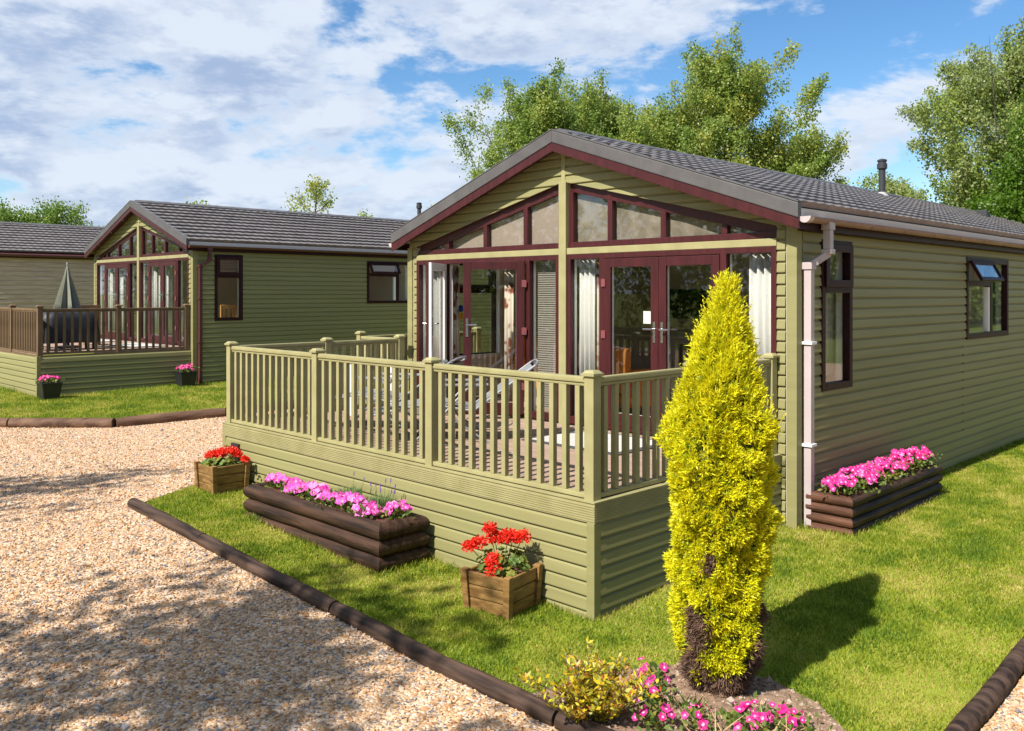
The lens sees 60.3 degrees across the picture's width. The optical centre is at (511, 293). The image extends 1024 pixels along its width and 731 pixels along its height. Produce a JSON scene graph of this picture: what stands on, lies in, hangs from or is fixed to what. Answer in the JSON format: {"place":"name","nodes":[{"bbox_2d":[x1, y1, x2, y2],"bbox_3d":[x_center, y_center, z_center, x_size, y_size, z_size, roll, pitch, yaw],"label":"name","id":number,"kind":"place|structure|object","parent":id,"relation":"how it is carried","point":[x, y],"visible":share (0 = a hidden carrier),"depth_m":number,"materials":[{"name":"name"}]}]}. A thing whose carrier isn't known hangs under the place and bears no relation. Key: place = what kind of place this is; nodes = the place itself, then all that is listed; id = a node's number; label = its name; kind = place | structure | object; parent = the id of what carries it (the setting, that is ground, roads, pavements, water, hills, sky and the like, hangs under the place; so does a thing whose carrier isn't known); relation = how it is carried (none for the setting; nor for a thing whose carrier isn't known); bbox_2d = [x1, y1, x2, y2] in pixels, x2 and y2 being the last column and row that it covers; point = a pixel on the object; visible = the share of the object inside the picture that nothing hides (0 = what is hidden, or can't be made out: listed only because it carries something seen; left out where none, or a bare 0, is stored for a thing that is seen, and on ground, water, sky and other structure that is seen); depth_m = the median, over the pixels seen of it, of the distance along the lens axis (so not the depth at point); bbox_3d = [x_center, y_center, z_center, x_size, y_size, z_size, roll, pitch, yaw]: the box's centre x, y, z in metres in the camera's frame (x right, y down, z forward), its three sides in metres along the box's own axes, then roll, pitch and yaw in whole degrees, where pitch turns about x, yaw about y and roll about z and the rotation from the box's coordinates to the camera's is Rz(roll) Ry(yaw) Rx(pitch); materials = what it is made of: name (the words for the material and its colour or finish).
{"place":"outdoors","nodes":[
{"label":"outdoors","id":0,"kind":"place"},
{"bbox_2d":[0,353,293,418],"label":"lawn","id":1,"kind":"structure","parent":0,"point":[117,398],"depth_m":17.30,"materials":[{"name":"green plant"}]},
{"bbox_2d":[35,381,62,399],"bbox_3d":[-9.299,1.962,17.713,0.394,0.345,0.394,0,0,-45],"label":"plant pot","id":2,"kind":"object","parent":1,"relation":"on","point":[46,391],"visible":0.86,"depth_m":17.59,"materials":[{"name":"black plastic"}]},
{"bbox_2d":[174,371,197,386],"bbox_3d":[-7.297,1.911,19.714,0.394,0.345,0.394,0,0,-45],"label":"plant pot","id":3,"kind":"object","parent":1,"relation":"on","point":[183,378],"visible":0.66,"depth_m":19.60,"materials":[{"name":"black plastic"}]},
{"bbox_2d":[0,409,1023,730],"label":"gravel drive","id":4,"kind":"structure","parent":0,"point":[238,693],"depth_m":6.26,"materials":[{"name":"beige gravel"}]},
{"bbox_2d":[127,498,205,542],"bbox_3d":[-3.489,2.278,8.865,0.131,0.178,1.638,0,0,-45],"label":"edging log","id":5,"kind":"object","parent":4,"relation":"on","point":[176,525],"visible":0.95,"depth_m":8.76,"materials":[{"name":"brown wood"}]},
{"bbox_2d":[115,408,224,426],"bbox_3d":[-5.821,2.131,15.083,1.787,0.214,0.200,0,0,-36],"label":"edging log","id":6,"kind":"object","parent":4,"relation":"on","point":[167,417],"visible":0.78,"depth_m":14.98,"materials":[{"name":"brown wood"}]},
{"bbox_2d":[0,0,1023,226],"label":"sky","id":7,"kind":"structure","parent":0,"point":[105,105],"materials":[{"name":"blue"}]},
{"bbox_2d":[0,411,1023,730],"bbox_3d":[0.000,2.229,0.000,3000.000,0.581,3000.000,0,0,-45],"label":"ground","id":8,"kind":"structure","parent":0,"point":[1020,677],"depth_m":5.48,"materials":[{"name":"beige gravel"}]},
{"bbox_2d":[0,194,103,225],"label":"rounded tree","id":9,"kind":"object","parent":8,"relation":"on","point":[53,214],"visible":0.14,"depth_m":51.30,"materials":[{"name":"green plant"}]},
{"bbox_2d":[8,417,115,427],"bbox_3d":[-7.396,2.143,14.500,1.665,0.205,0.196,0,0,-3],"label":"edging log","id":10,"kind":"object","parent":8,"relation":"on","point":[57,422],"visible":0.8,"depth_m":14.43,"materials":[{"name":"brown wood"}]},
{"bbox_2d":[0,221,147,352],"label":"timber lodge","id":11,"kind":"structure","parent":8,"relation":"on","point":[35,258],"depth_m":29.09,"materials":[{"name":"beige wood"}]},
{"bbox_2d":[0,304,190,397],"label":"timber deck","id":12,"kind":"structure","parent":8,"relation":"on","point":[91,369],"depth_m":18.96,"materials":[{"name":"wood"}]},
{"bbox_2d":[53,262,80,348],"bbox_3d":[-10.006,0.265,19.834,0.614,1.930,0.614,0,0,22],"label":"parasol","id":13,"kind":"object","parent":12,"relation":"on","point":[67,297],"visible":0.78,"depth_m":19.73,"materials":[{"name":"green fabric"}]},
{"bbox_2d":[43,310,99,349],"bbox_3d":[-9.687,0.801,19.233,1.240,0.850,0.682,0,0,-45],"label":"covered barbecue","id":14,"kind":"object","parent":12,"relation":"on","point":[68,327],"visible":0.49,"depth_m":18.98,"materials":[{"name":"black plastic"}]},
{"bbox_2d":[197,534,338,612],"bbox_3d":[-2.132,2.359,7.506,0.132,0.207,2.185,0,0,-45],"label":"edging log","id":15,"kind":"object","parent":8,"relation":"on","point":[316,598],"visible":0.97,"depth_m":7.35,"materials":[{"name":"brown wood"}]},
{"bbox_2d":[84,200,490,383],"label":"holiday lodge","id":16,"kind":"structure","parent":8,"relation":"on","point":[277,276],"depth_m":22.42,"materials":[{"name":"green wood"}]},
{"bbox_2d":[104,265,115,336],"bbox_3d":[-10.721,0.202,23.543,0.798,1.930,0.129,0,0,45],"label":"door","id":17,"kind":"structure","parent":16,"relation":"in","point":[107,333],"depth_m":23.75,"materials":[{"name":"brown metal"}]},
{"bbox_2d":[98,228,136,259],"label":"gable window","id":18,"kind":"structure","parent":16,"relation":"in","point":[130,236],"depth_m":23.26,"materials":[{"name":"brown wood"}]},
{"bbox_2d":[114,268,125,331],"bbox_3d":[-10.536,0.215,23.692,0.084,1.930,0.693,0,0,-45],"label":"curtain","id":19,"kind":"object","parent":16,"relation":"hanging from","point":[123,285],"visible":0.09,"depth_m":23.50,"materials":[{"name":"white fabric"}]},
{"bbox_2d":[115,264,127,338],"bbox_3d":[-10.133,0.202,22.997,0.799,1.930,0.188,0,0,45],"label":"door","id":20,"kind":"structure","parent":16,"relation":"in","point":[118,266],"depth_m":23.15,"materials":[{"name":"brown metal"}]},
{"bbox_2d":[148,262,161,340],"bbox_3d":[-8.724,0.202,21.546,0.799,1.930,0.129,0,0,45],"label":"door","id":21,"kind":"structure","parent":16,"relation":"in","point":[151,264],"depth_m":21.74,"materials":[{"name":"red wood"}]},
{"bbox_2d":[154,266,157,334],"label":"curtain","id":22,"kind":"object","parent":16,"relation":"hanging from","point":[156,294],"visible":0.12,"depth_m":22.06,"materials":[{"name":"white fabric"}]},
{"bbox_2d":[141,227,188,256],"bbox_3d":[-8.358,-1.317,21.302,0.093,0.814,2.765,0,0,-45],"label":"gable window","id":23,"kind":"structure","parent":16,"relation":"in","point":[143,230],"depth_m":21.66,"materials":[{"name":"brown wood"}]},
{"bbox_2d":[158,266,172,335],"bbox_3d":[-8.517,0.215,21.674,0.084,1.930,0.703,0,0,-45],"label":"curtain","id":24,"kind":"object","parent":16,"relation":"hanging from","point":[169,287],"visible":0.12,"depth_m":21.48,"materials":[{"name":"white fabric"}]},
{"bbox_2d":[162,261,175,342],"bbox_3d":[-8.156,0.202,20.978,0.799,1.930,0.129,0,0,45],"label":"door","id":25,"kind":"structure","parent":16,"relation":"in","point":[169,263],"depth_m":21.19,"materials":[{"name":"red wood"}]},
{"bbox_2d":[214,254,242,320],"bbox_3d":[-6.674,-0.135,20.753,0.710,1.550,0.112,0,0,-45],"label":"window","id":26,"kind":"structure","parent":16,"relation":"in","point":[218,257],"depth_m":20.74,"materials":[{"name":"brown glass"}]},
{"bbox_2d":[366,261,407,303],"bbox_3d":[-3.187,-0.295,24.132,1.820,1.130,0.264,0,0,-45],"label":"window","id":27,"kind":"structure","parent":16,"relation":"in","point":[395,275],"depth_m":24.02,"materials":[{"name":"brown glass"}]},
{"bbox_2d":[281,174,338,213],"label":"birch tree","id":28,"kind":"object","parent":8,"relation":"on","point":[314,190],"visible":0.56,"depth_m":44.89,"materials":[{"name":"green plant"}]},
{"bbox_2d":[330,602,559,726],"bbox_3d":[-0.540,2.439,5.915,0.133,0.173,2.282,0,0,-45],"label":"edging log","id":29,"kind":"object","parent":8,"relation":"on","point":[533,706],"visible":0.96,"depth_m":5.72,"materials":[{"name":"brown wood"}]},
{"bbox_2d":[222,327,781,621],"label":"timber deck","id":30,"kind":"structure","parent":8,"relation":"on","point":[593,517],"depth_m":7.76,"materials":[{"name":"green wood"}]},
{"bbox_2d":[307,356,466,433],"bbox_3d":[-1.441,1.160,10.326,1.814,0.872,0.590,0,0,15],"label":"folding recliner","id":31,"kind":"object","parent":30,"relation":"on","point":[458,362],"visible":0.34,"depth_m":10.15,"materials":[{"name":"grey metal"}]},
{"bbox_2d":[350,355,447,421],"bbox_3d":[-1.485,1.220,11.455,0.940,0.733,0.940,0,0,-45],"label":"garden table","id":32,"kind":"object","parent":30,"relation":"on","point":[415,358],"visible":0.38,"depth_m":11.44,"materials":[{"name":"grey glass"}]},
{"bbox_2d":[374,359,538,442],"bbox_3d":[-0.620,1.160,9.595,1.814,0.872,0.590,0,0,-3],"label":"folding recliner","id":33,"kind":"object","parent":30,"relation":"on","point":[528,366],"visible":0.27,"depth_m":9.46,"materials":[{"name":"grey fabric"}]},
{"bbox_2d":[439,57,636,180],"bbox_3d":[0.915,-2.755,29.668,5.882,9.789,4.520,0,0,-23],"label":"poplar tree","id":34,"kind":"object","parent":8,"relation":"on","point":[542,111],"visible":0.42,"depth_m":28.59,"materials":[{"name":"green plant"}]},
{"bbox_2d":[554,710,614,730],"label":"edging log","id":35,"kind":"object","parent":8,"relation":"on","point":[562,722],"visible":0.81,"depth_m":4.96,"materials":[{"name":"brown wood"}]},
{"bbox_2d":[508,67,684,155],"bbox_3d":[3.760,-2.988,31.722,7.116,10.251,6.225,0,0,-45],"label":"poplar tree","id":36,"kind":"object","parent":8,"relation":"on","point":[587,101],"visible":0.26,"depth_m":30.57,"materials":[{"name":"green plant"}]},
{"bbox_2d":[610,80,739,157],"bbox_3d":[5.396,-2.552,30.472,5.943,9.426,6.517,0,0,14],"label":"poplar tree","id":37,"kind":"object","parent":8,"relation":"on","point":[664,137],"visible":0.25,"depth_m":29.35,"materials":[{"name":"green plant"}]},
{"bbox_2d":[389,128,1023,528],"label":"holiday lodge","id":38,"kind":"structure","parent":8,"relation":"on","point":[927,358],"depth_m":10.67,"materials":[{"name":"green wood"}]},
{"bbox_2d":[423,263,446,396],"bbox_3d":[-1.011,0.562,11.891,0.188,1.930,0.799,0,0,11],"label":"door","id":39,"kind":"structure","parent":38,"relation":"in","point":[430,267],"depth_m":11.78,"materials":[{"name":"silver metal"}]},
{"bbox_2d":[433,265,452,362],"bbox_3d":[-0.997,0.575,12.627,0.082,1.950,0.434,0,0,-45],"label":"curtain","id":40,"kind":"object","parent":38,"relation":"hanging from","point":[436,313],"visible":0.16,"depth_m":12.66,"materials":[{"name":"white fabric"}]},
{"bbox_2d":[453,267,458,398],"bbox_3d":[-0.821,0.585,12.618,0.064,1.930,0.134,0,0,-45],"label":"curtain","id":41,"kind":"object","parent":38,"relation":"hanging from","point":[455,312],"visible":0.45,"depth_m":12.59,"materials":[{"name":"grey fabric"}]},
{"bbox_2d":[456,258,501,357],"bbox_3d":[-0.566,0.225,13.754,0.950,1.550,0.192,0,0,-45],"label":"window","id":42,"kind":"structure","parent":38,"relation":"in","point":[494,286],"depth_m":14.02,"materials":[{"name":"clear glass"}]},
{"bbox_2d":[418,184,558,254],"bbox_3d":[-0.343,-0.957,11.802,0.093,0.814,2.765,0,0,-45],"label":"gable window","id":43,"kind":"structure","parent":38,"relation":"in","point":[525,205],"depth_m":11.64,"materials":[{"name":"brown wood"}]},
{"bbox_2d":[463,261,525,414],"bbox_3d":[-0.217,0.562,11.121,0.799,1.930,0.129,0,0,-2],"label":"door","id":44,"kind":"structure","parent":38,"relation":"in","point":[518,266],"depth_m":11.12,"materials":[{"name":"red wood"}]},
{"bbox_2d":[435,196,558,249],"bbox_3d":[-0.300,-0.930,11.848,0.012,0.719,2.720,0,0,-45],"label":"gable blind","id":45,"kind":"object","parent":38,"relation":"attached to","point":[509,231],"visible":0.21,"depth_m":11.42,"materials":[{"name":"beige fabric"}]},
{"bbox_2d":[504,270,513,401],"bbox_3d":[-0.036,0.585,11.833,0.064,1.930,0.154,0,0,-45],"label":"curtain","id":46,"kind":"object","parent":38,"relation":"hanging from","point":[509,326],"visible":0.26,"depth_m":11.81,"materials":[{"name":"beige fabric"}]},
{"bbox_2d":[538,261,555,408],"bbox_3d":[0.513,0.520,11.063,0.050,1.860,0.480,0,0,-45],"label":"venetian blind","id":47,"kind":"object","parent":38,"relation":"attached to","point":[546,342],"visible":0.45,"depth_m":11.11,"materials":[{"name":"grey plastic"}]},
{"bbox_2d":[579,260,595,416],"bbox_3d":[0.916,0.575,10.686,0.076,1.950,0.224,0,0,-45],"label":"curtain","id":48,"kind":"object","parent":38,"relation":"hanging from","point":[587,354],"visible":0.59,"depth_m":10.68,"materials":[{"name":"white fabric"}]},
{"bbox_2d":[597,260,598,369],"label":"curtain","id":49,"kind":"object","parent":38,"relation":"hanging from","point":[597,314],"visible":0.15,"depth_m":10.60,"materials":[{"name":"white fabric"}]},
{"bbox_2d":[595,345,650,407],"bbox_3d":[1.468,1.126,11.514,0.760,0.881,0.800,0,0,-35],"label":"armchair","id":50,"kind":"object","parent":38,"relation":"on","point":[622,360],"visible":0.16,"depth_m":11.09,"materials":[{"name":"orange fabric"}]},
{"bbox_2d":[601,257,657,430],"bbox_3d":[1.331,0.562,10.006,0.798,1.930,0.129,0,0,45],"label":"door","id":51,"kind":"structure","parent":38,"relation":"in","point":[609,264],"depth_m":10.16,"materials":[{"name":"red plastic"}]},
{"bbox_2d":[577,193,756,241],"bbox_3d":[1.744,-0.930,9.812,0.012,0.719,2.710,0,0,-45],"label":"gable blind","id":52,"kind":"object","parent":38,"relation":"attached to","point":[635,222],"visible":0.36,"depth_m":10.18,"materials":[{"name":"beige fabric"}]},
{"bbox_2d":[569,183,777,247],"bbox_3d":[1.697,-0.957,9.762,0.093,0.814,2.765,0,0,-45],"label":"gable window","id":53,"kind":"structure","parent":38,"relation":"in","point":[764,231],"depth_m":9.76,"materials":[{"name":"brown wood"}]},
{"bbox_2d":[658,255,719,428],"bbox_3d":[1.920,0.562,9.459,0.798,1.930,0.188,0,0,45],"label":"door","id":54,"kind":"structure","parent":38,"relation":"in","point":[664,263],"depth_m":9.66,"materials":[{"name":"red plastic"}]},
{"bbox_2d":[749,254,770,359],"bbox_3d":[2.585,0.575,9.017,0.082,1.950,0.344,0,0,-45],"label":"curtain","id":55,"kind":"object","parent":38,"relation":"hanging from","point":[760,284],"visible":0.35,"depth_m":9.04,"materials":[{"name":"white fabric"}]},
{"bbox_2d":[826,254,832,374],"bbox_3d":[3.328,0.180,9.469,0.503,1.400,0.048,0,0,-45],"label":"curtain","id":56,"kind":"object","parent":38,"relation":"hanging from","point":[829,333],"visible":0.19,"depth_m":9.60,"materials":[{"name":"white fabric"}]},
{"bbox_2d":[819,239,853,391],"bbox_3d":[3.352,0.225,9.241,0.710,1.550,0.192,0,0,-45],"label":"window","id":57,"kind":"structure","parent":38,"relation":"in","point":[843,285],"depth_m":9.40,"materials":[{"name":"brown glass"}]},
{"bbox_2d":[965,257,1008,339],"bbox_3d":[6.840,0.065,12.620,1.820,1.130,0.346,0,0,-45],"label":"window","id":58,"kind":"structure","parent":38,"relation":"in","point":[1001,267],"depth_m":12.67,"materials":[{"name":"brown glass"}]},
{"bbox_2d":[641,21,834,177],"bbox_3d":[7.922,-3.555,31.326,7.064,11.473,6.737,0,0,-45],"label":"poplar tree","id":59,"kind":"object","parent":8,"relation":"on","point":[727,83],"visible":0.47,"depth_m":30.05,"materials":[{"name":"green plant"}]},
{"bbox_2d":[722,122,878,190],"bbox_3d":[10.229,-2.091,32.529,6.007,8.601,5.197,0,0,-1],"label":"poplar tree","id":60,"kind":"object","parent":8,"relation":"on","point":[810,144],"visible":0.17,"depth_m":31.44,"materials":[{"name":"green plant"}]},
{"bbox_2d":[872,171,955,204],"bbox_3d":[14.320,-1.256,31.723,5.711,6.994,6.129,0,0,6],"label":"shrubby tree","id":61,"kind":"object","parent":8,"relation":"on","point":[922,194],"visible":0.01,"depth_m":31.06,"materials":[{"name":"green plant"}]},
{"bbox_2d":[877,16,1023,208],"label":"poplar tree","id":62,"kind":"object","parent":8,"relation":"on","point":[982,97],"visible":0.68,"depth_m":27.83,"materials":[{"name":"green plant"}]},
{"bbox_2d":[944,636,1023,730],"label":"edging log","id":63,"kind":"object","parent":8,"relation":"on","point":[977,710],"visible":1,"depth_m":5.25,"materials":[{"name":"brown wood"}]},
{"bbox_2d":[957,82,1023,223],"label":"ivy clad tree","id":64,"kind":"object","parent":8,"relation":"on","point":[1010,179],"visible":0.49,"depth_m":24.14,"materials":[{"name":"green plant"}]},
{"bbox_2d":[514,337,555,397],"bbox_3d":[0.384,1.126,13.631,0.800,0.881,0.760,0,0,-15],"label":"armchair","id":65,"kind":"object","parent":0,"point":[537,341],"visible":0.03,"depth_m":13.75,"materials":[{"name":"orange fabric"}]},
{"bbox_2d":[147,437,1023,730],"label":"lawn","id":66,"kind":"structure","parent":0,"point":[817,657],"depth_m":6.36,"materials":[{"name":"green plant"}]},
{"bbox_2d":[194,457,250,494],"bbox_3d":[-3.366,2.122,10.239,0.473,0.340,0.473,0,0,-45],"label":"wooden planter","id":67,"kind":"object","parent":66,"relation":"on","point":[213,480],"visible":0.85,"depth_m":10.10,"materials":[{"name":"brown wood"}]},
{"bbox_2d":[200,445,250,466],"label":"geranium plant","id":68,"kind":"object","parent":67,"relation":"on","point":[213,457],"visible":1,"depth_m":10.21,"materials":[{"name":"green plant"}]},
{"bbox_2d":[243,482,429,572],"bbox_3d":[-1.774,2.209,8.577,0.569,0.437,2.369,0,0,-45],"label":"log planter","id":69,"kind":"object","parent":66,"relation":"on","point":[377,543],"visible":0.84,"depth_m":7.95,"materials":[{"name":"brown wood"}]},
{"bbox_2d":[249,472,292,487],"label":"petunia plant","id":70,"kind":"object","parent":69,"relation":"on","point":[271,479],"visible":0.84,"depth_m":9.14,"materials":[{"name":"pink plant"}]},
{"bbox_2d":[276,477,309,499],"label":"petunia plant","id":71,"kind":"object","parent":69,"relation":"on","point":[293,484],"visible":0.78,"depth_m":8.86,"materials":[{"name":"pink plant"}]},
{"bbox_2d":[290,480,335,500],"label":"petunia plant","id":72,"kind":"object","parent":69,"relation":"on","point":[314,488],"visible":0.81,"depth_m":8.66,"materials":[{"name":"pink plant"}]},
{"bbox_2d":[308,490,345,509],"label":"petunia plant","id":73,"kind":"object","parent":69,"relation":"on","point":[325,494],"visible":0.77,"depth_m":8.38,"materials":[{"name":"pink plant"}]},
{"bbox_2d":[321,491,368,513],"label":"petunia plant","id":74,"kind":"object","parent":69,"relation":"on","point":[348,498],"visible":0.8,"depth_m":8.19,"materials":[{"name":"pink plant"}]},
{"bbox_2d":[345,499,382,517],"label":"petunia plant","id":75,"kind":"object","parent":69,"relation":"on","point":[363,509],"visible":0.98,"depth_m":7.93,"materials":[{"name":"pink plant"}]},
{"bbox_2d":[363,478,397,508],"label":"lavender plant","id":76,"kind":"object","parent":69,"relation":"on","point":[381,500],"visible":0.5,"depth_m":8.12,"materials":[{"name":"green plant"}]},
{"bbox_2d":[374,500,415,519],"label":"petunia plant","id":77,"kind":"object","parent":69,"relation":"on","point":[389,508],"visible":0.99,"depth_m":7.88,"materials":[{"name":"pink plant"}]},
{"bbox_2d":[460,559,542,620],"bbox_3d":[-0.078,2.317,6.951,0.473,0.340,0.473,0,0,35],"label":"wooden planter","id":78,"kind":"object","parent":66,"relation":"on","point":[507,597],"visible":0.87,"depth_m":6.81,"materials":[{"name":"brown wood"}]},
{"bbox_2d":[461,521,531,577],"bbox_3d":[-0.103,2.003,6.962,0.446,0.419,0.501,0,0,-45],"label":"geranium plant","id":79,"kind":"object","parent":78,"relation":"on","point":[498,564],"visible":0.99,"depth_m":6.93,"materials":[{"name":"red plant"}]},
{"bbox_2d":[533,663,843,730],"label":"soil bed","id":80,"kind":"object","parent":66,"relation":"on","point":[768,692],"visible":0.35,"depth_m":5.29,"materials":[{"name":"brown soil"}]},
{"bbox_2d":[514,635,669,723],"bbox_3d":[0.480,2.305,5.110,0.893,0.338,0.850,0,0,-45],"label":"golden leaved shrub","id":81,"kind":"object","parent":80,"relation":"on","point":[591,695],"visible":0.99,"depth_m":5.10,"materials":[{"name":"yellow plant"}]},
{"bbox_2d":[622,682,672,711],"bbox_3d":[0.784,2.396,5.252,0.359,0.118,0.414,0,0,-45],"label":"petunia plant","id":82,"kind":"object","parent":80,"relation":"on","point":[653,699],"visible":0.44,"depth_m":5.24,"materials":[{"name":"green plant"}]},
{"bbox_2d":[628,656,669,680],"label":"petunia plant","id":83,"kind":"object","parent":80,"relation":"on","point":[663,666],"visible":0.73,"depth_m":5.61,"materials":[{"name":"pink plant"}]},
{"bbox_2d":[629,699,680,730],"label":"petunia plant","id":84,"kind":"object","parent":80,"relation":"on","point":[667,713],"visible":0.99,"depth_m":4.98,"materials":[{"name":"pink plant"}]},
{"bbox_2d":[636,668,676,696],"bbox_3d":[0.872,2.392,5.438,0.271,0.127,0.289,0,0,-8],"label":"petunia plant","id":85,"kind":"object","parent":80,"relation":"on","point":[652,678],"visible":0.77,"depth_m":5.42,"materials":[{"name":"pink plant"}]},
{"bbox_2d":[666,692,709,717],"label":"weed plant","id":86,"kind":"object","parent":80,"relation":"on","point":[680,704],"visible":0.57,"depth_m":5.19,"materials":[{"name":"green plant"}]},
{"bbox_2d":[676,700,712,730],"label":"petunia plant","id":87,"kind":"object","parent":80,"relation":"on","point":[696,714],"visible":0.99,"depth_m":4.95,"materials":[{"name":"pink plant"}]},
{"bbox_2d":[653,268,786,697],"bbox_3d":[1.294,1.197,5.536,0.776,2.725,0.765,0,0,-12],"label":"golden conifer","id":88,"kind":"object","parent":80,"relation":"on","point":[716,438],"visible":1,"depth_m":5.33,"materials":[{"name":"yellow plant"}]},
{"bbox_2d":[712,690,782,730],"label":"petunia plant","id":89,"kind":"object","parent":80,"relation":"on","point":[753,720],"visible":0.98,"depth_m":4.96,"materials":[{"name":"pink plant"}]},
{"bbox_2d":[750,700,832,730],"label":"petunia plant","id":90,"kind":"object","parent":80,"relation":"on","point":[782,710],"visible":0.96,"depth_m":4.97,"materials":[{"name":"pink plant"}]},
{"bbox_2d":[805,464,942,536],"bbox_3d":[3.871,2.133,9.295,0.478,0.408,2.348,0,0,45],"label":"log planter","id":91,"kind":"object","parent":66,"relation":"on","point":[857,512],"visible":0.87,"depth_m":8.68,"materials":[{"name":"brown wood"}]},
{"bbox_2d":[815,474,880,494],"bbox_3d":[3.261,1.855,8.573,0.608,0.186,0.530,0,0,15],"label":"petunia plant","id":92,"kind":"object","parent":91,"relation":"in","point":[841,483],"visible":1,"depth_m":8.49,"materials":[{"name":"pink plant"}]},
{"bbox_2d":[829,466,893,491],"bbox_3d":[3.490,1.840,8.840,0.665,0.215,0.528,0,0,-45],"label":"petunia plant","id":93,"kind":"object","parent":91,"relation":"in","point":[863,473],"visible":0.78,"depth_m":8.76,"materials":[{"name":"pink plant"}]},
{"bbox_2d":[852,463,902,485],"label":"petunia plant","id":94,"kind":"object","parent":91,"relation":"in","point":[871,467],"visible":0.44,"depth_m":8.99,"materials":[{"name":"pink plant"}]},
{"bbox_2d":[865,456,906,481],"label":"petunia plant","id":95,"kind":"object","parent":91,"relation":"in","point":[882,465],"visible":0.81,"depth_m":9.20,"materials":[{"name":"pink plant"}]},
{"bbox_2d":[867,453,921,475],"bbox_3d":[4.109,1.833,9.490,0.674,0.224,0.476,0,0,-45],"label":"petunia plant","id":96,"kind":"object","parent":91,"relation":"in","point":[903,462],"visible":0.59,"depth_m":9.46,"materials":[{"name":"pink plant"}]},
{"bbox_2d":[880,448,938,470],"bbox_3d":[4.367,1.825,9.739,0.580,0.251,0.607,0,0,-24],"label":"petunia plant","id":97,"kind":"object","parent":91,"relation":"in","point":[909,452],"visible":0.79,"depth_m":9.67,"materials":[{"name":"pink plant"}]},
{"bbox_2d":[904,445,942,466],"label":"petunia plant","id":98,"kind":"object","parent":91,"relation":"in","point":[926,451],"visible":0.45,"depth_m":9.88,"materials":[{"name":"pink plant"}]},
{"bbox_2d":[521,429,651,455],"bbox_3d":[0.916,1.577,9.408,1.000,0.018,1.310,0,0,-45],"label":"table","id":99,"kind":"object","parent":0,"point":[559,439],"depth_m":9.33,"materials":[{"name":"white"}]},
{"bbox_2d":[664,248,719,368],"bbox_3d":[3.378,0.265,16.566,0.285,2.600,1.450,0,0,-45],"label":"fireplace","id":100,"kind":"object","parent":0,"point":[690,277],"visible":0.27,"depth_m":16.75,"materials":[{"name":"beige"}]},
{"bbox_2d":[669,289,710,318],"bbox_3d":[3.388,0.200,16.681,0.058,0.560,1.000,0,0,-45],"label":"television","id":101,"kind":"object","parent":100,"relation":"attached to","point":[684,303],"visible":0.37,"depth_m":16.70,"materials":[{"name":"black plastic"}]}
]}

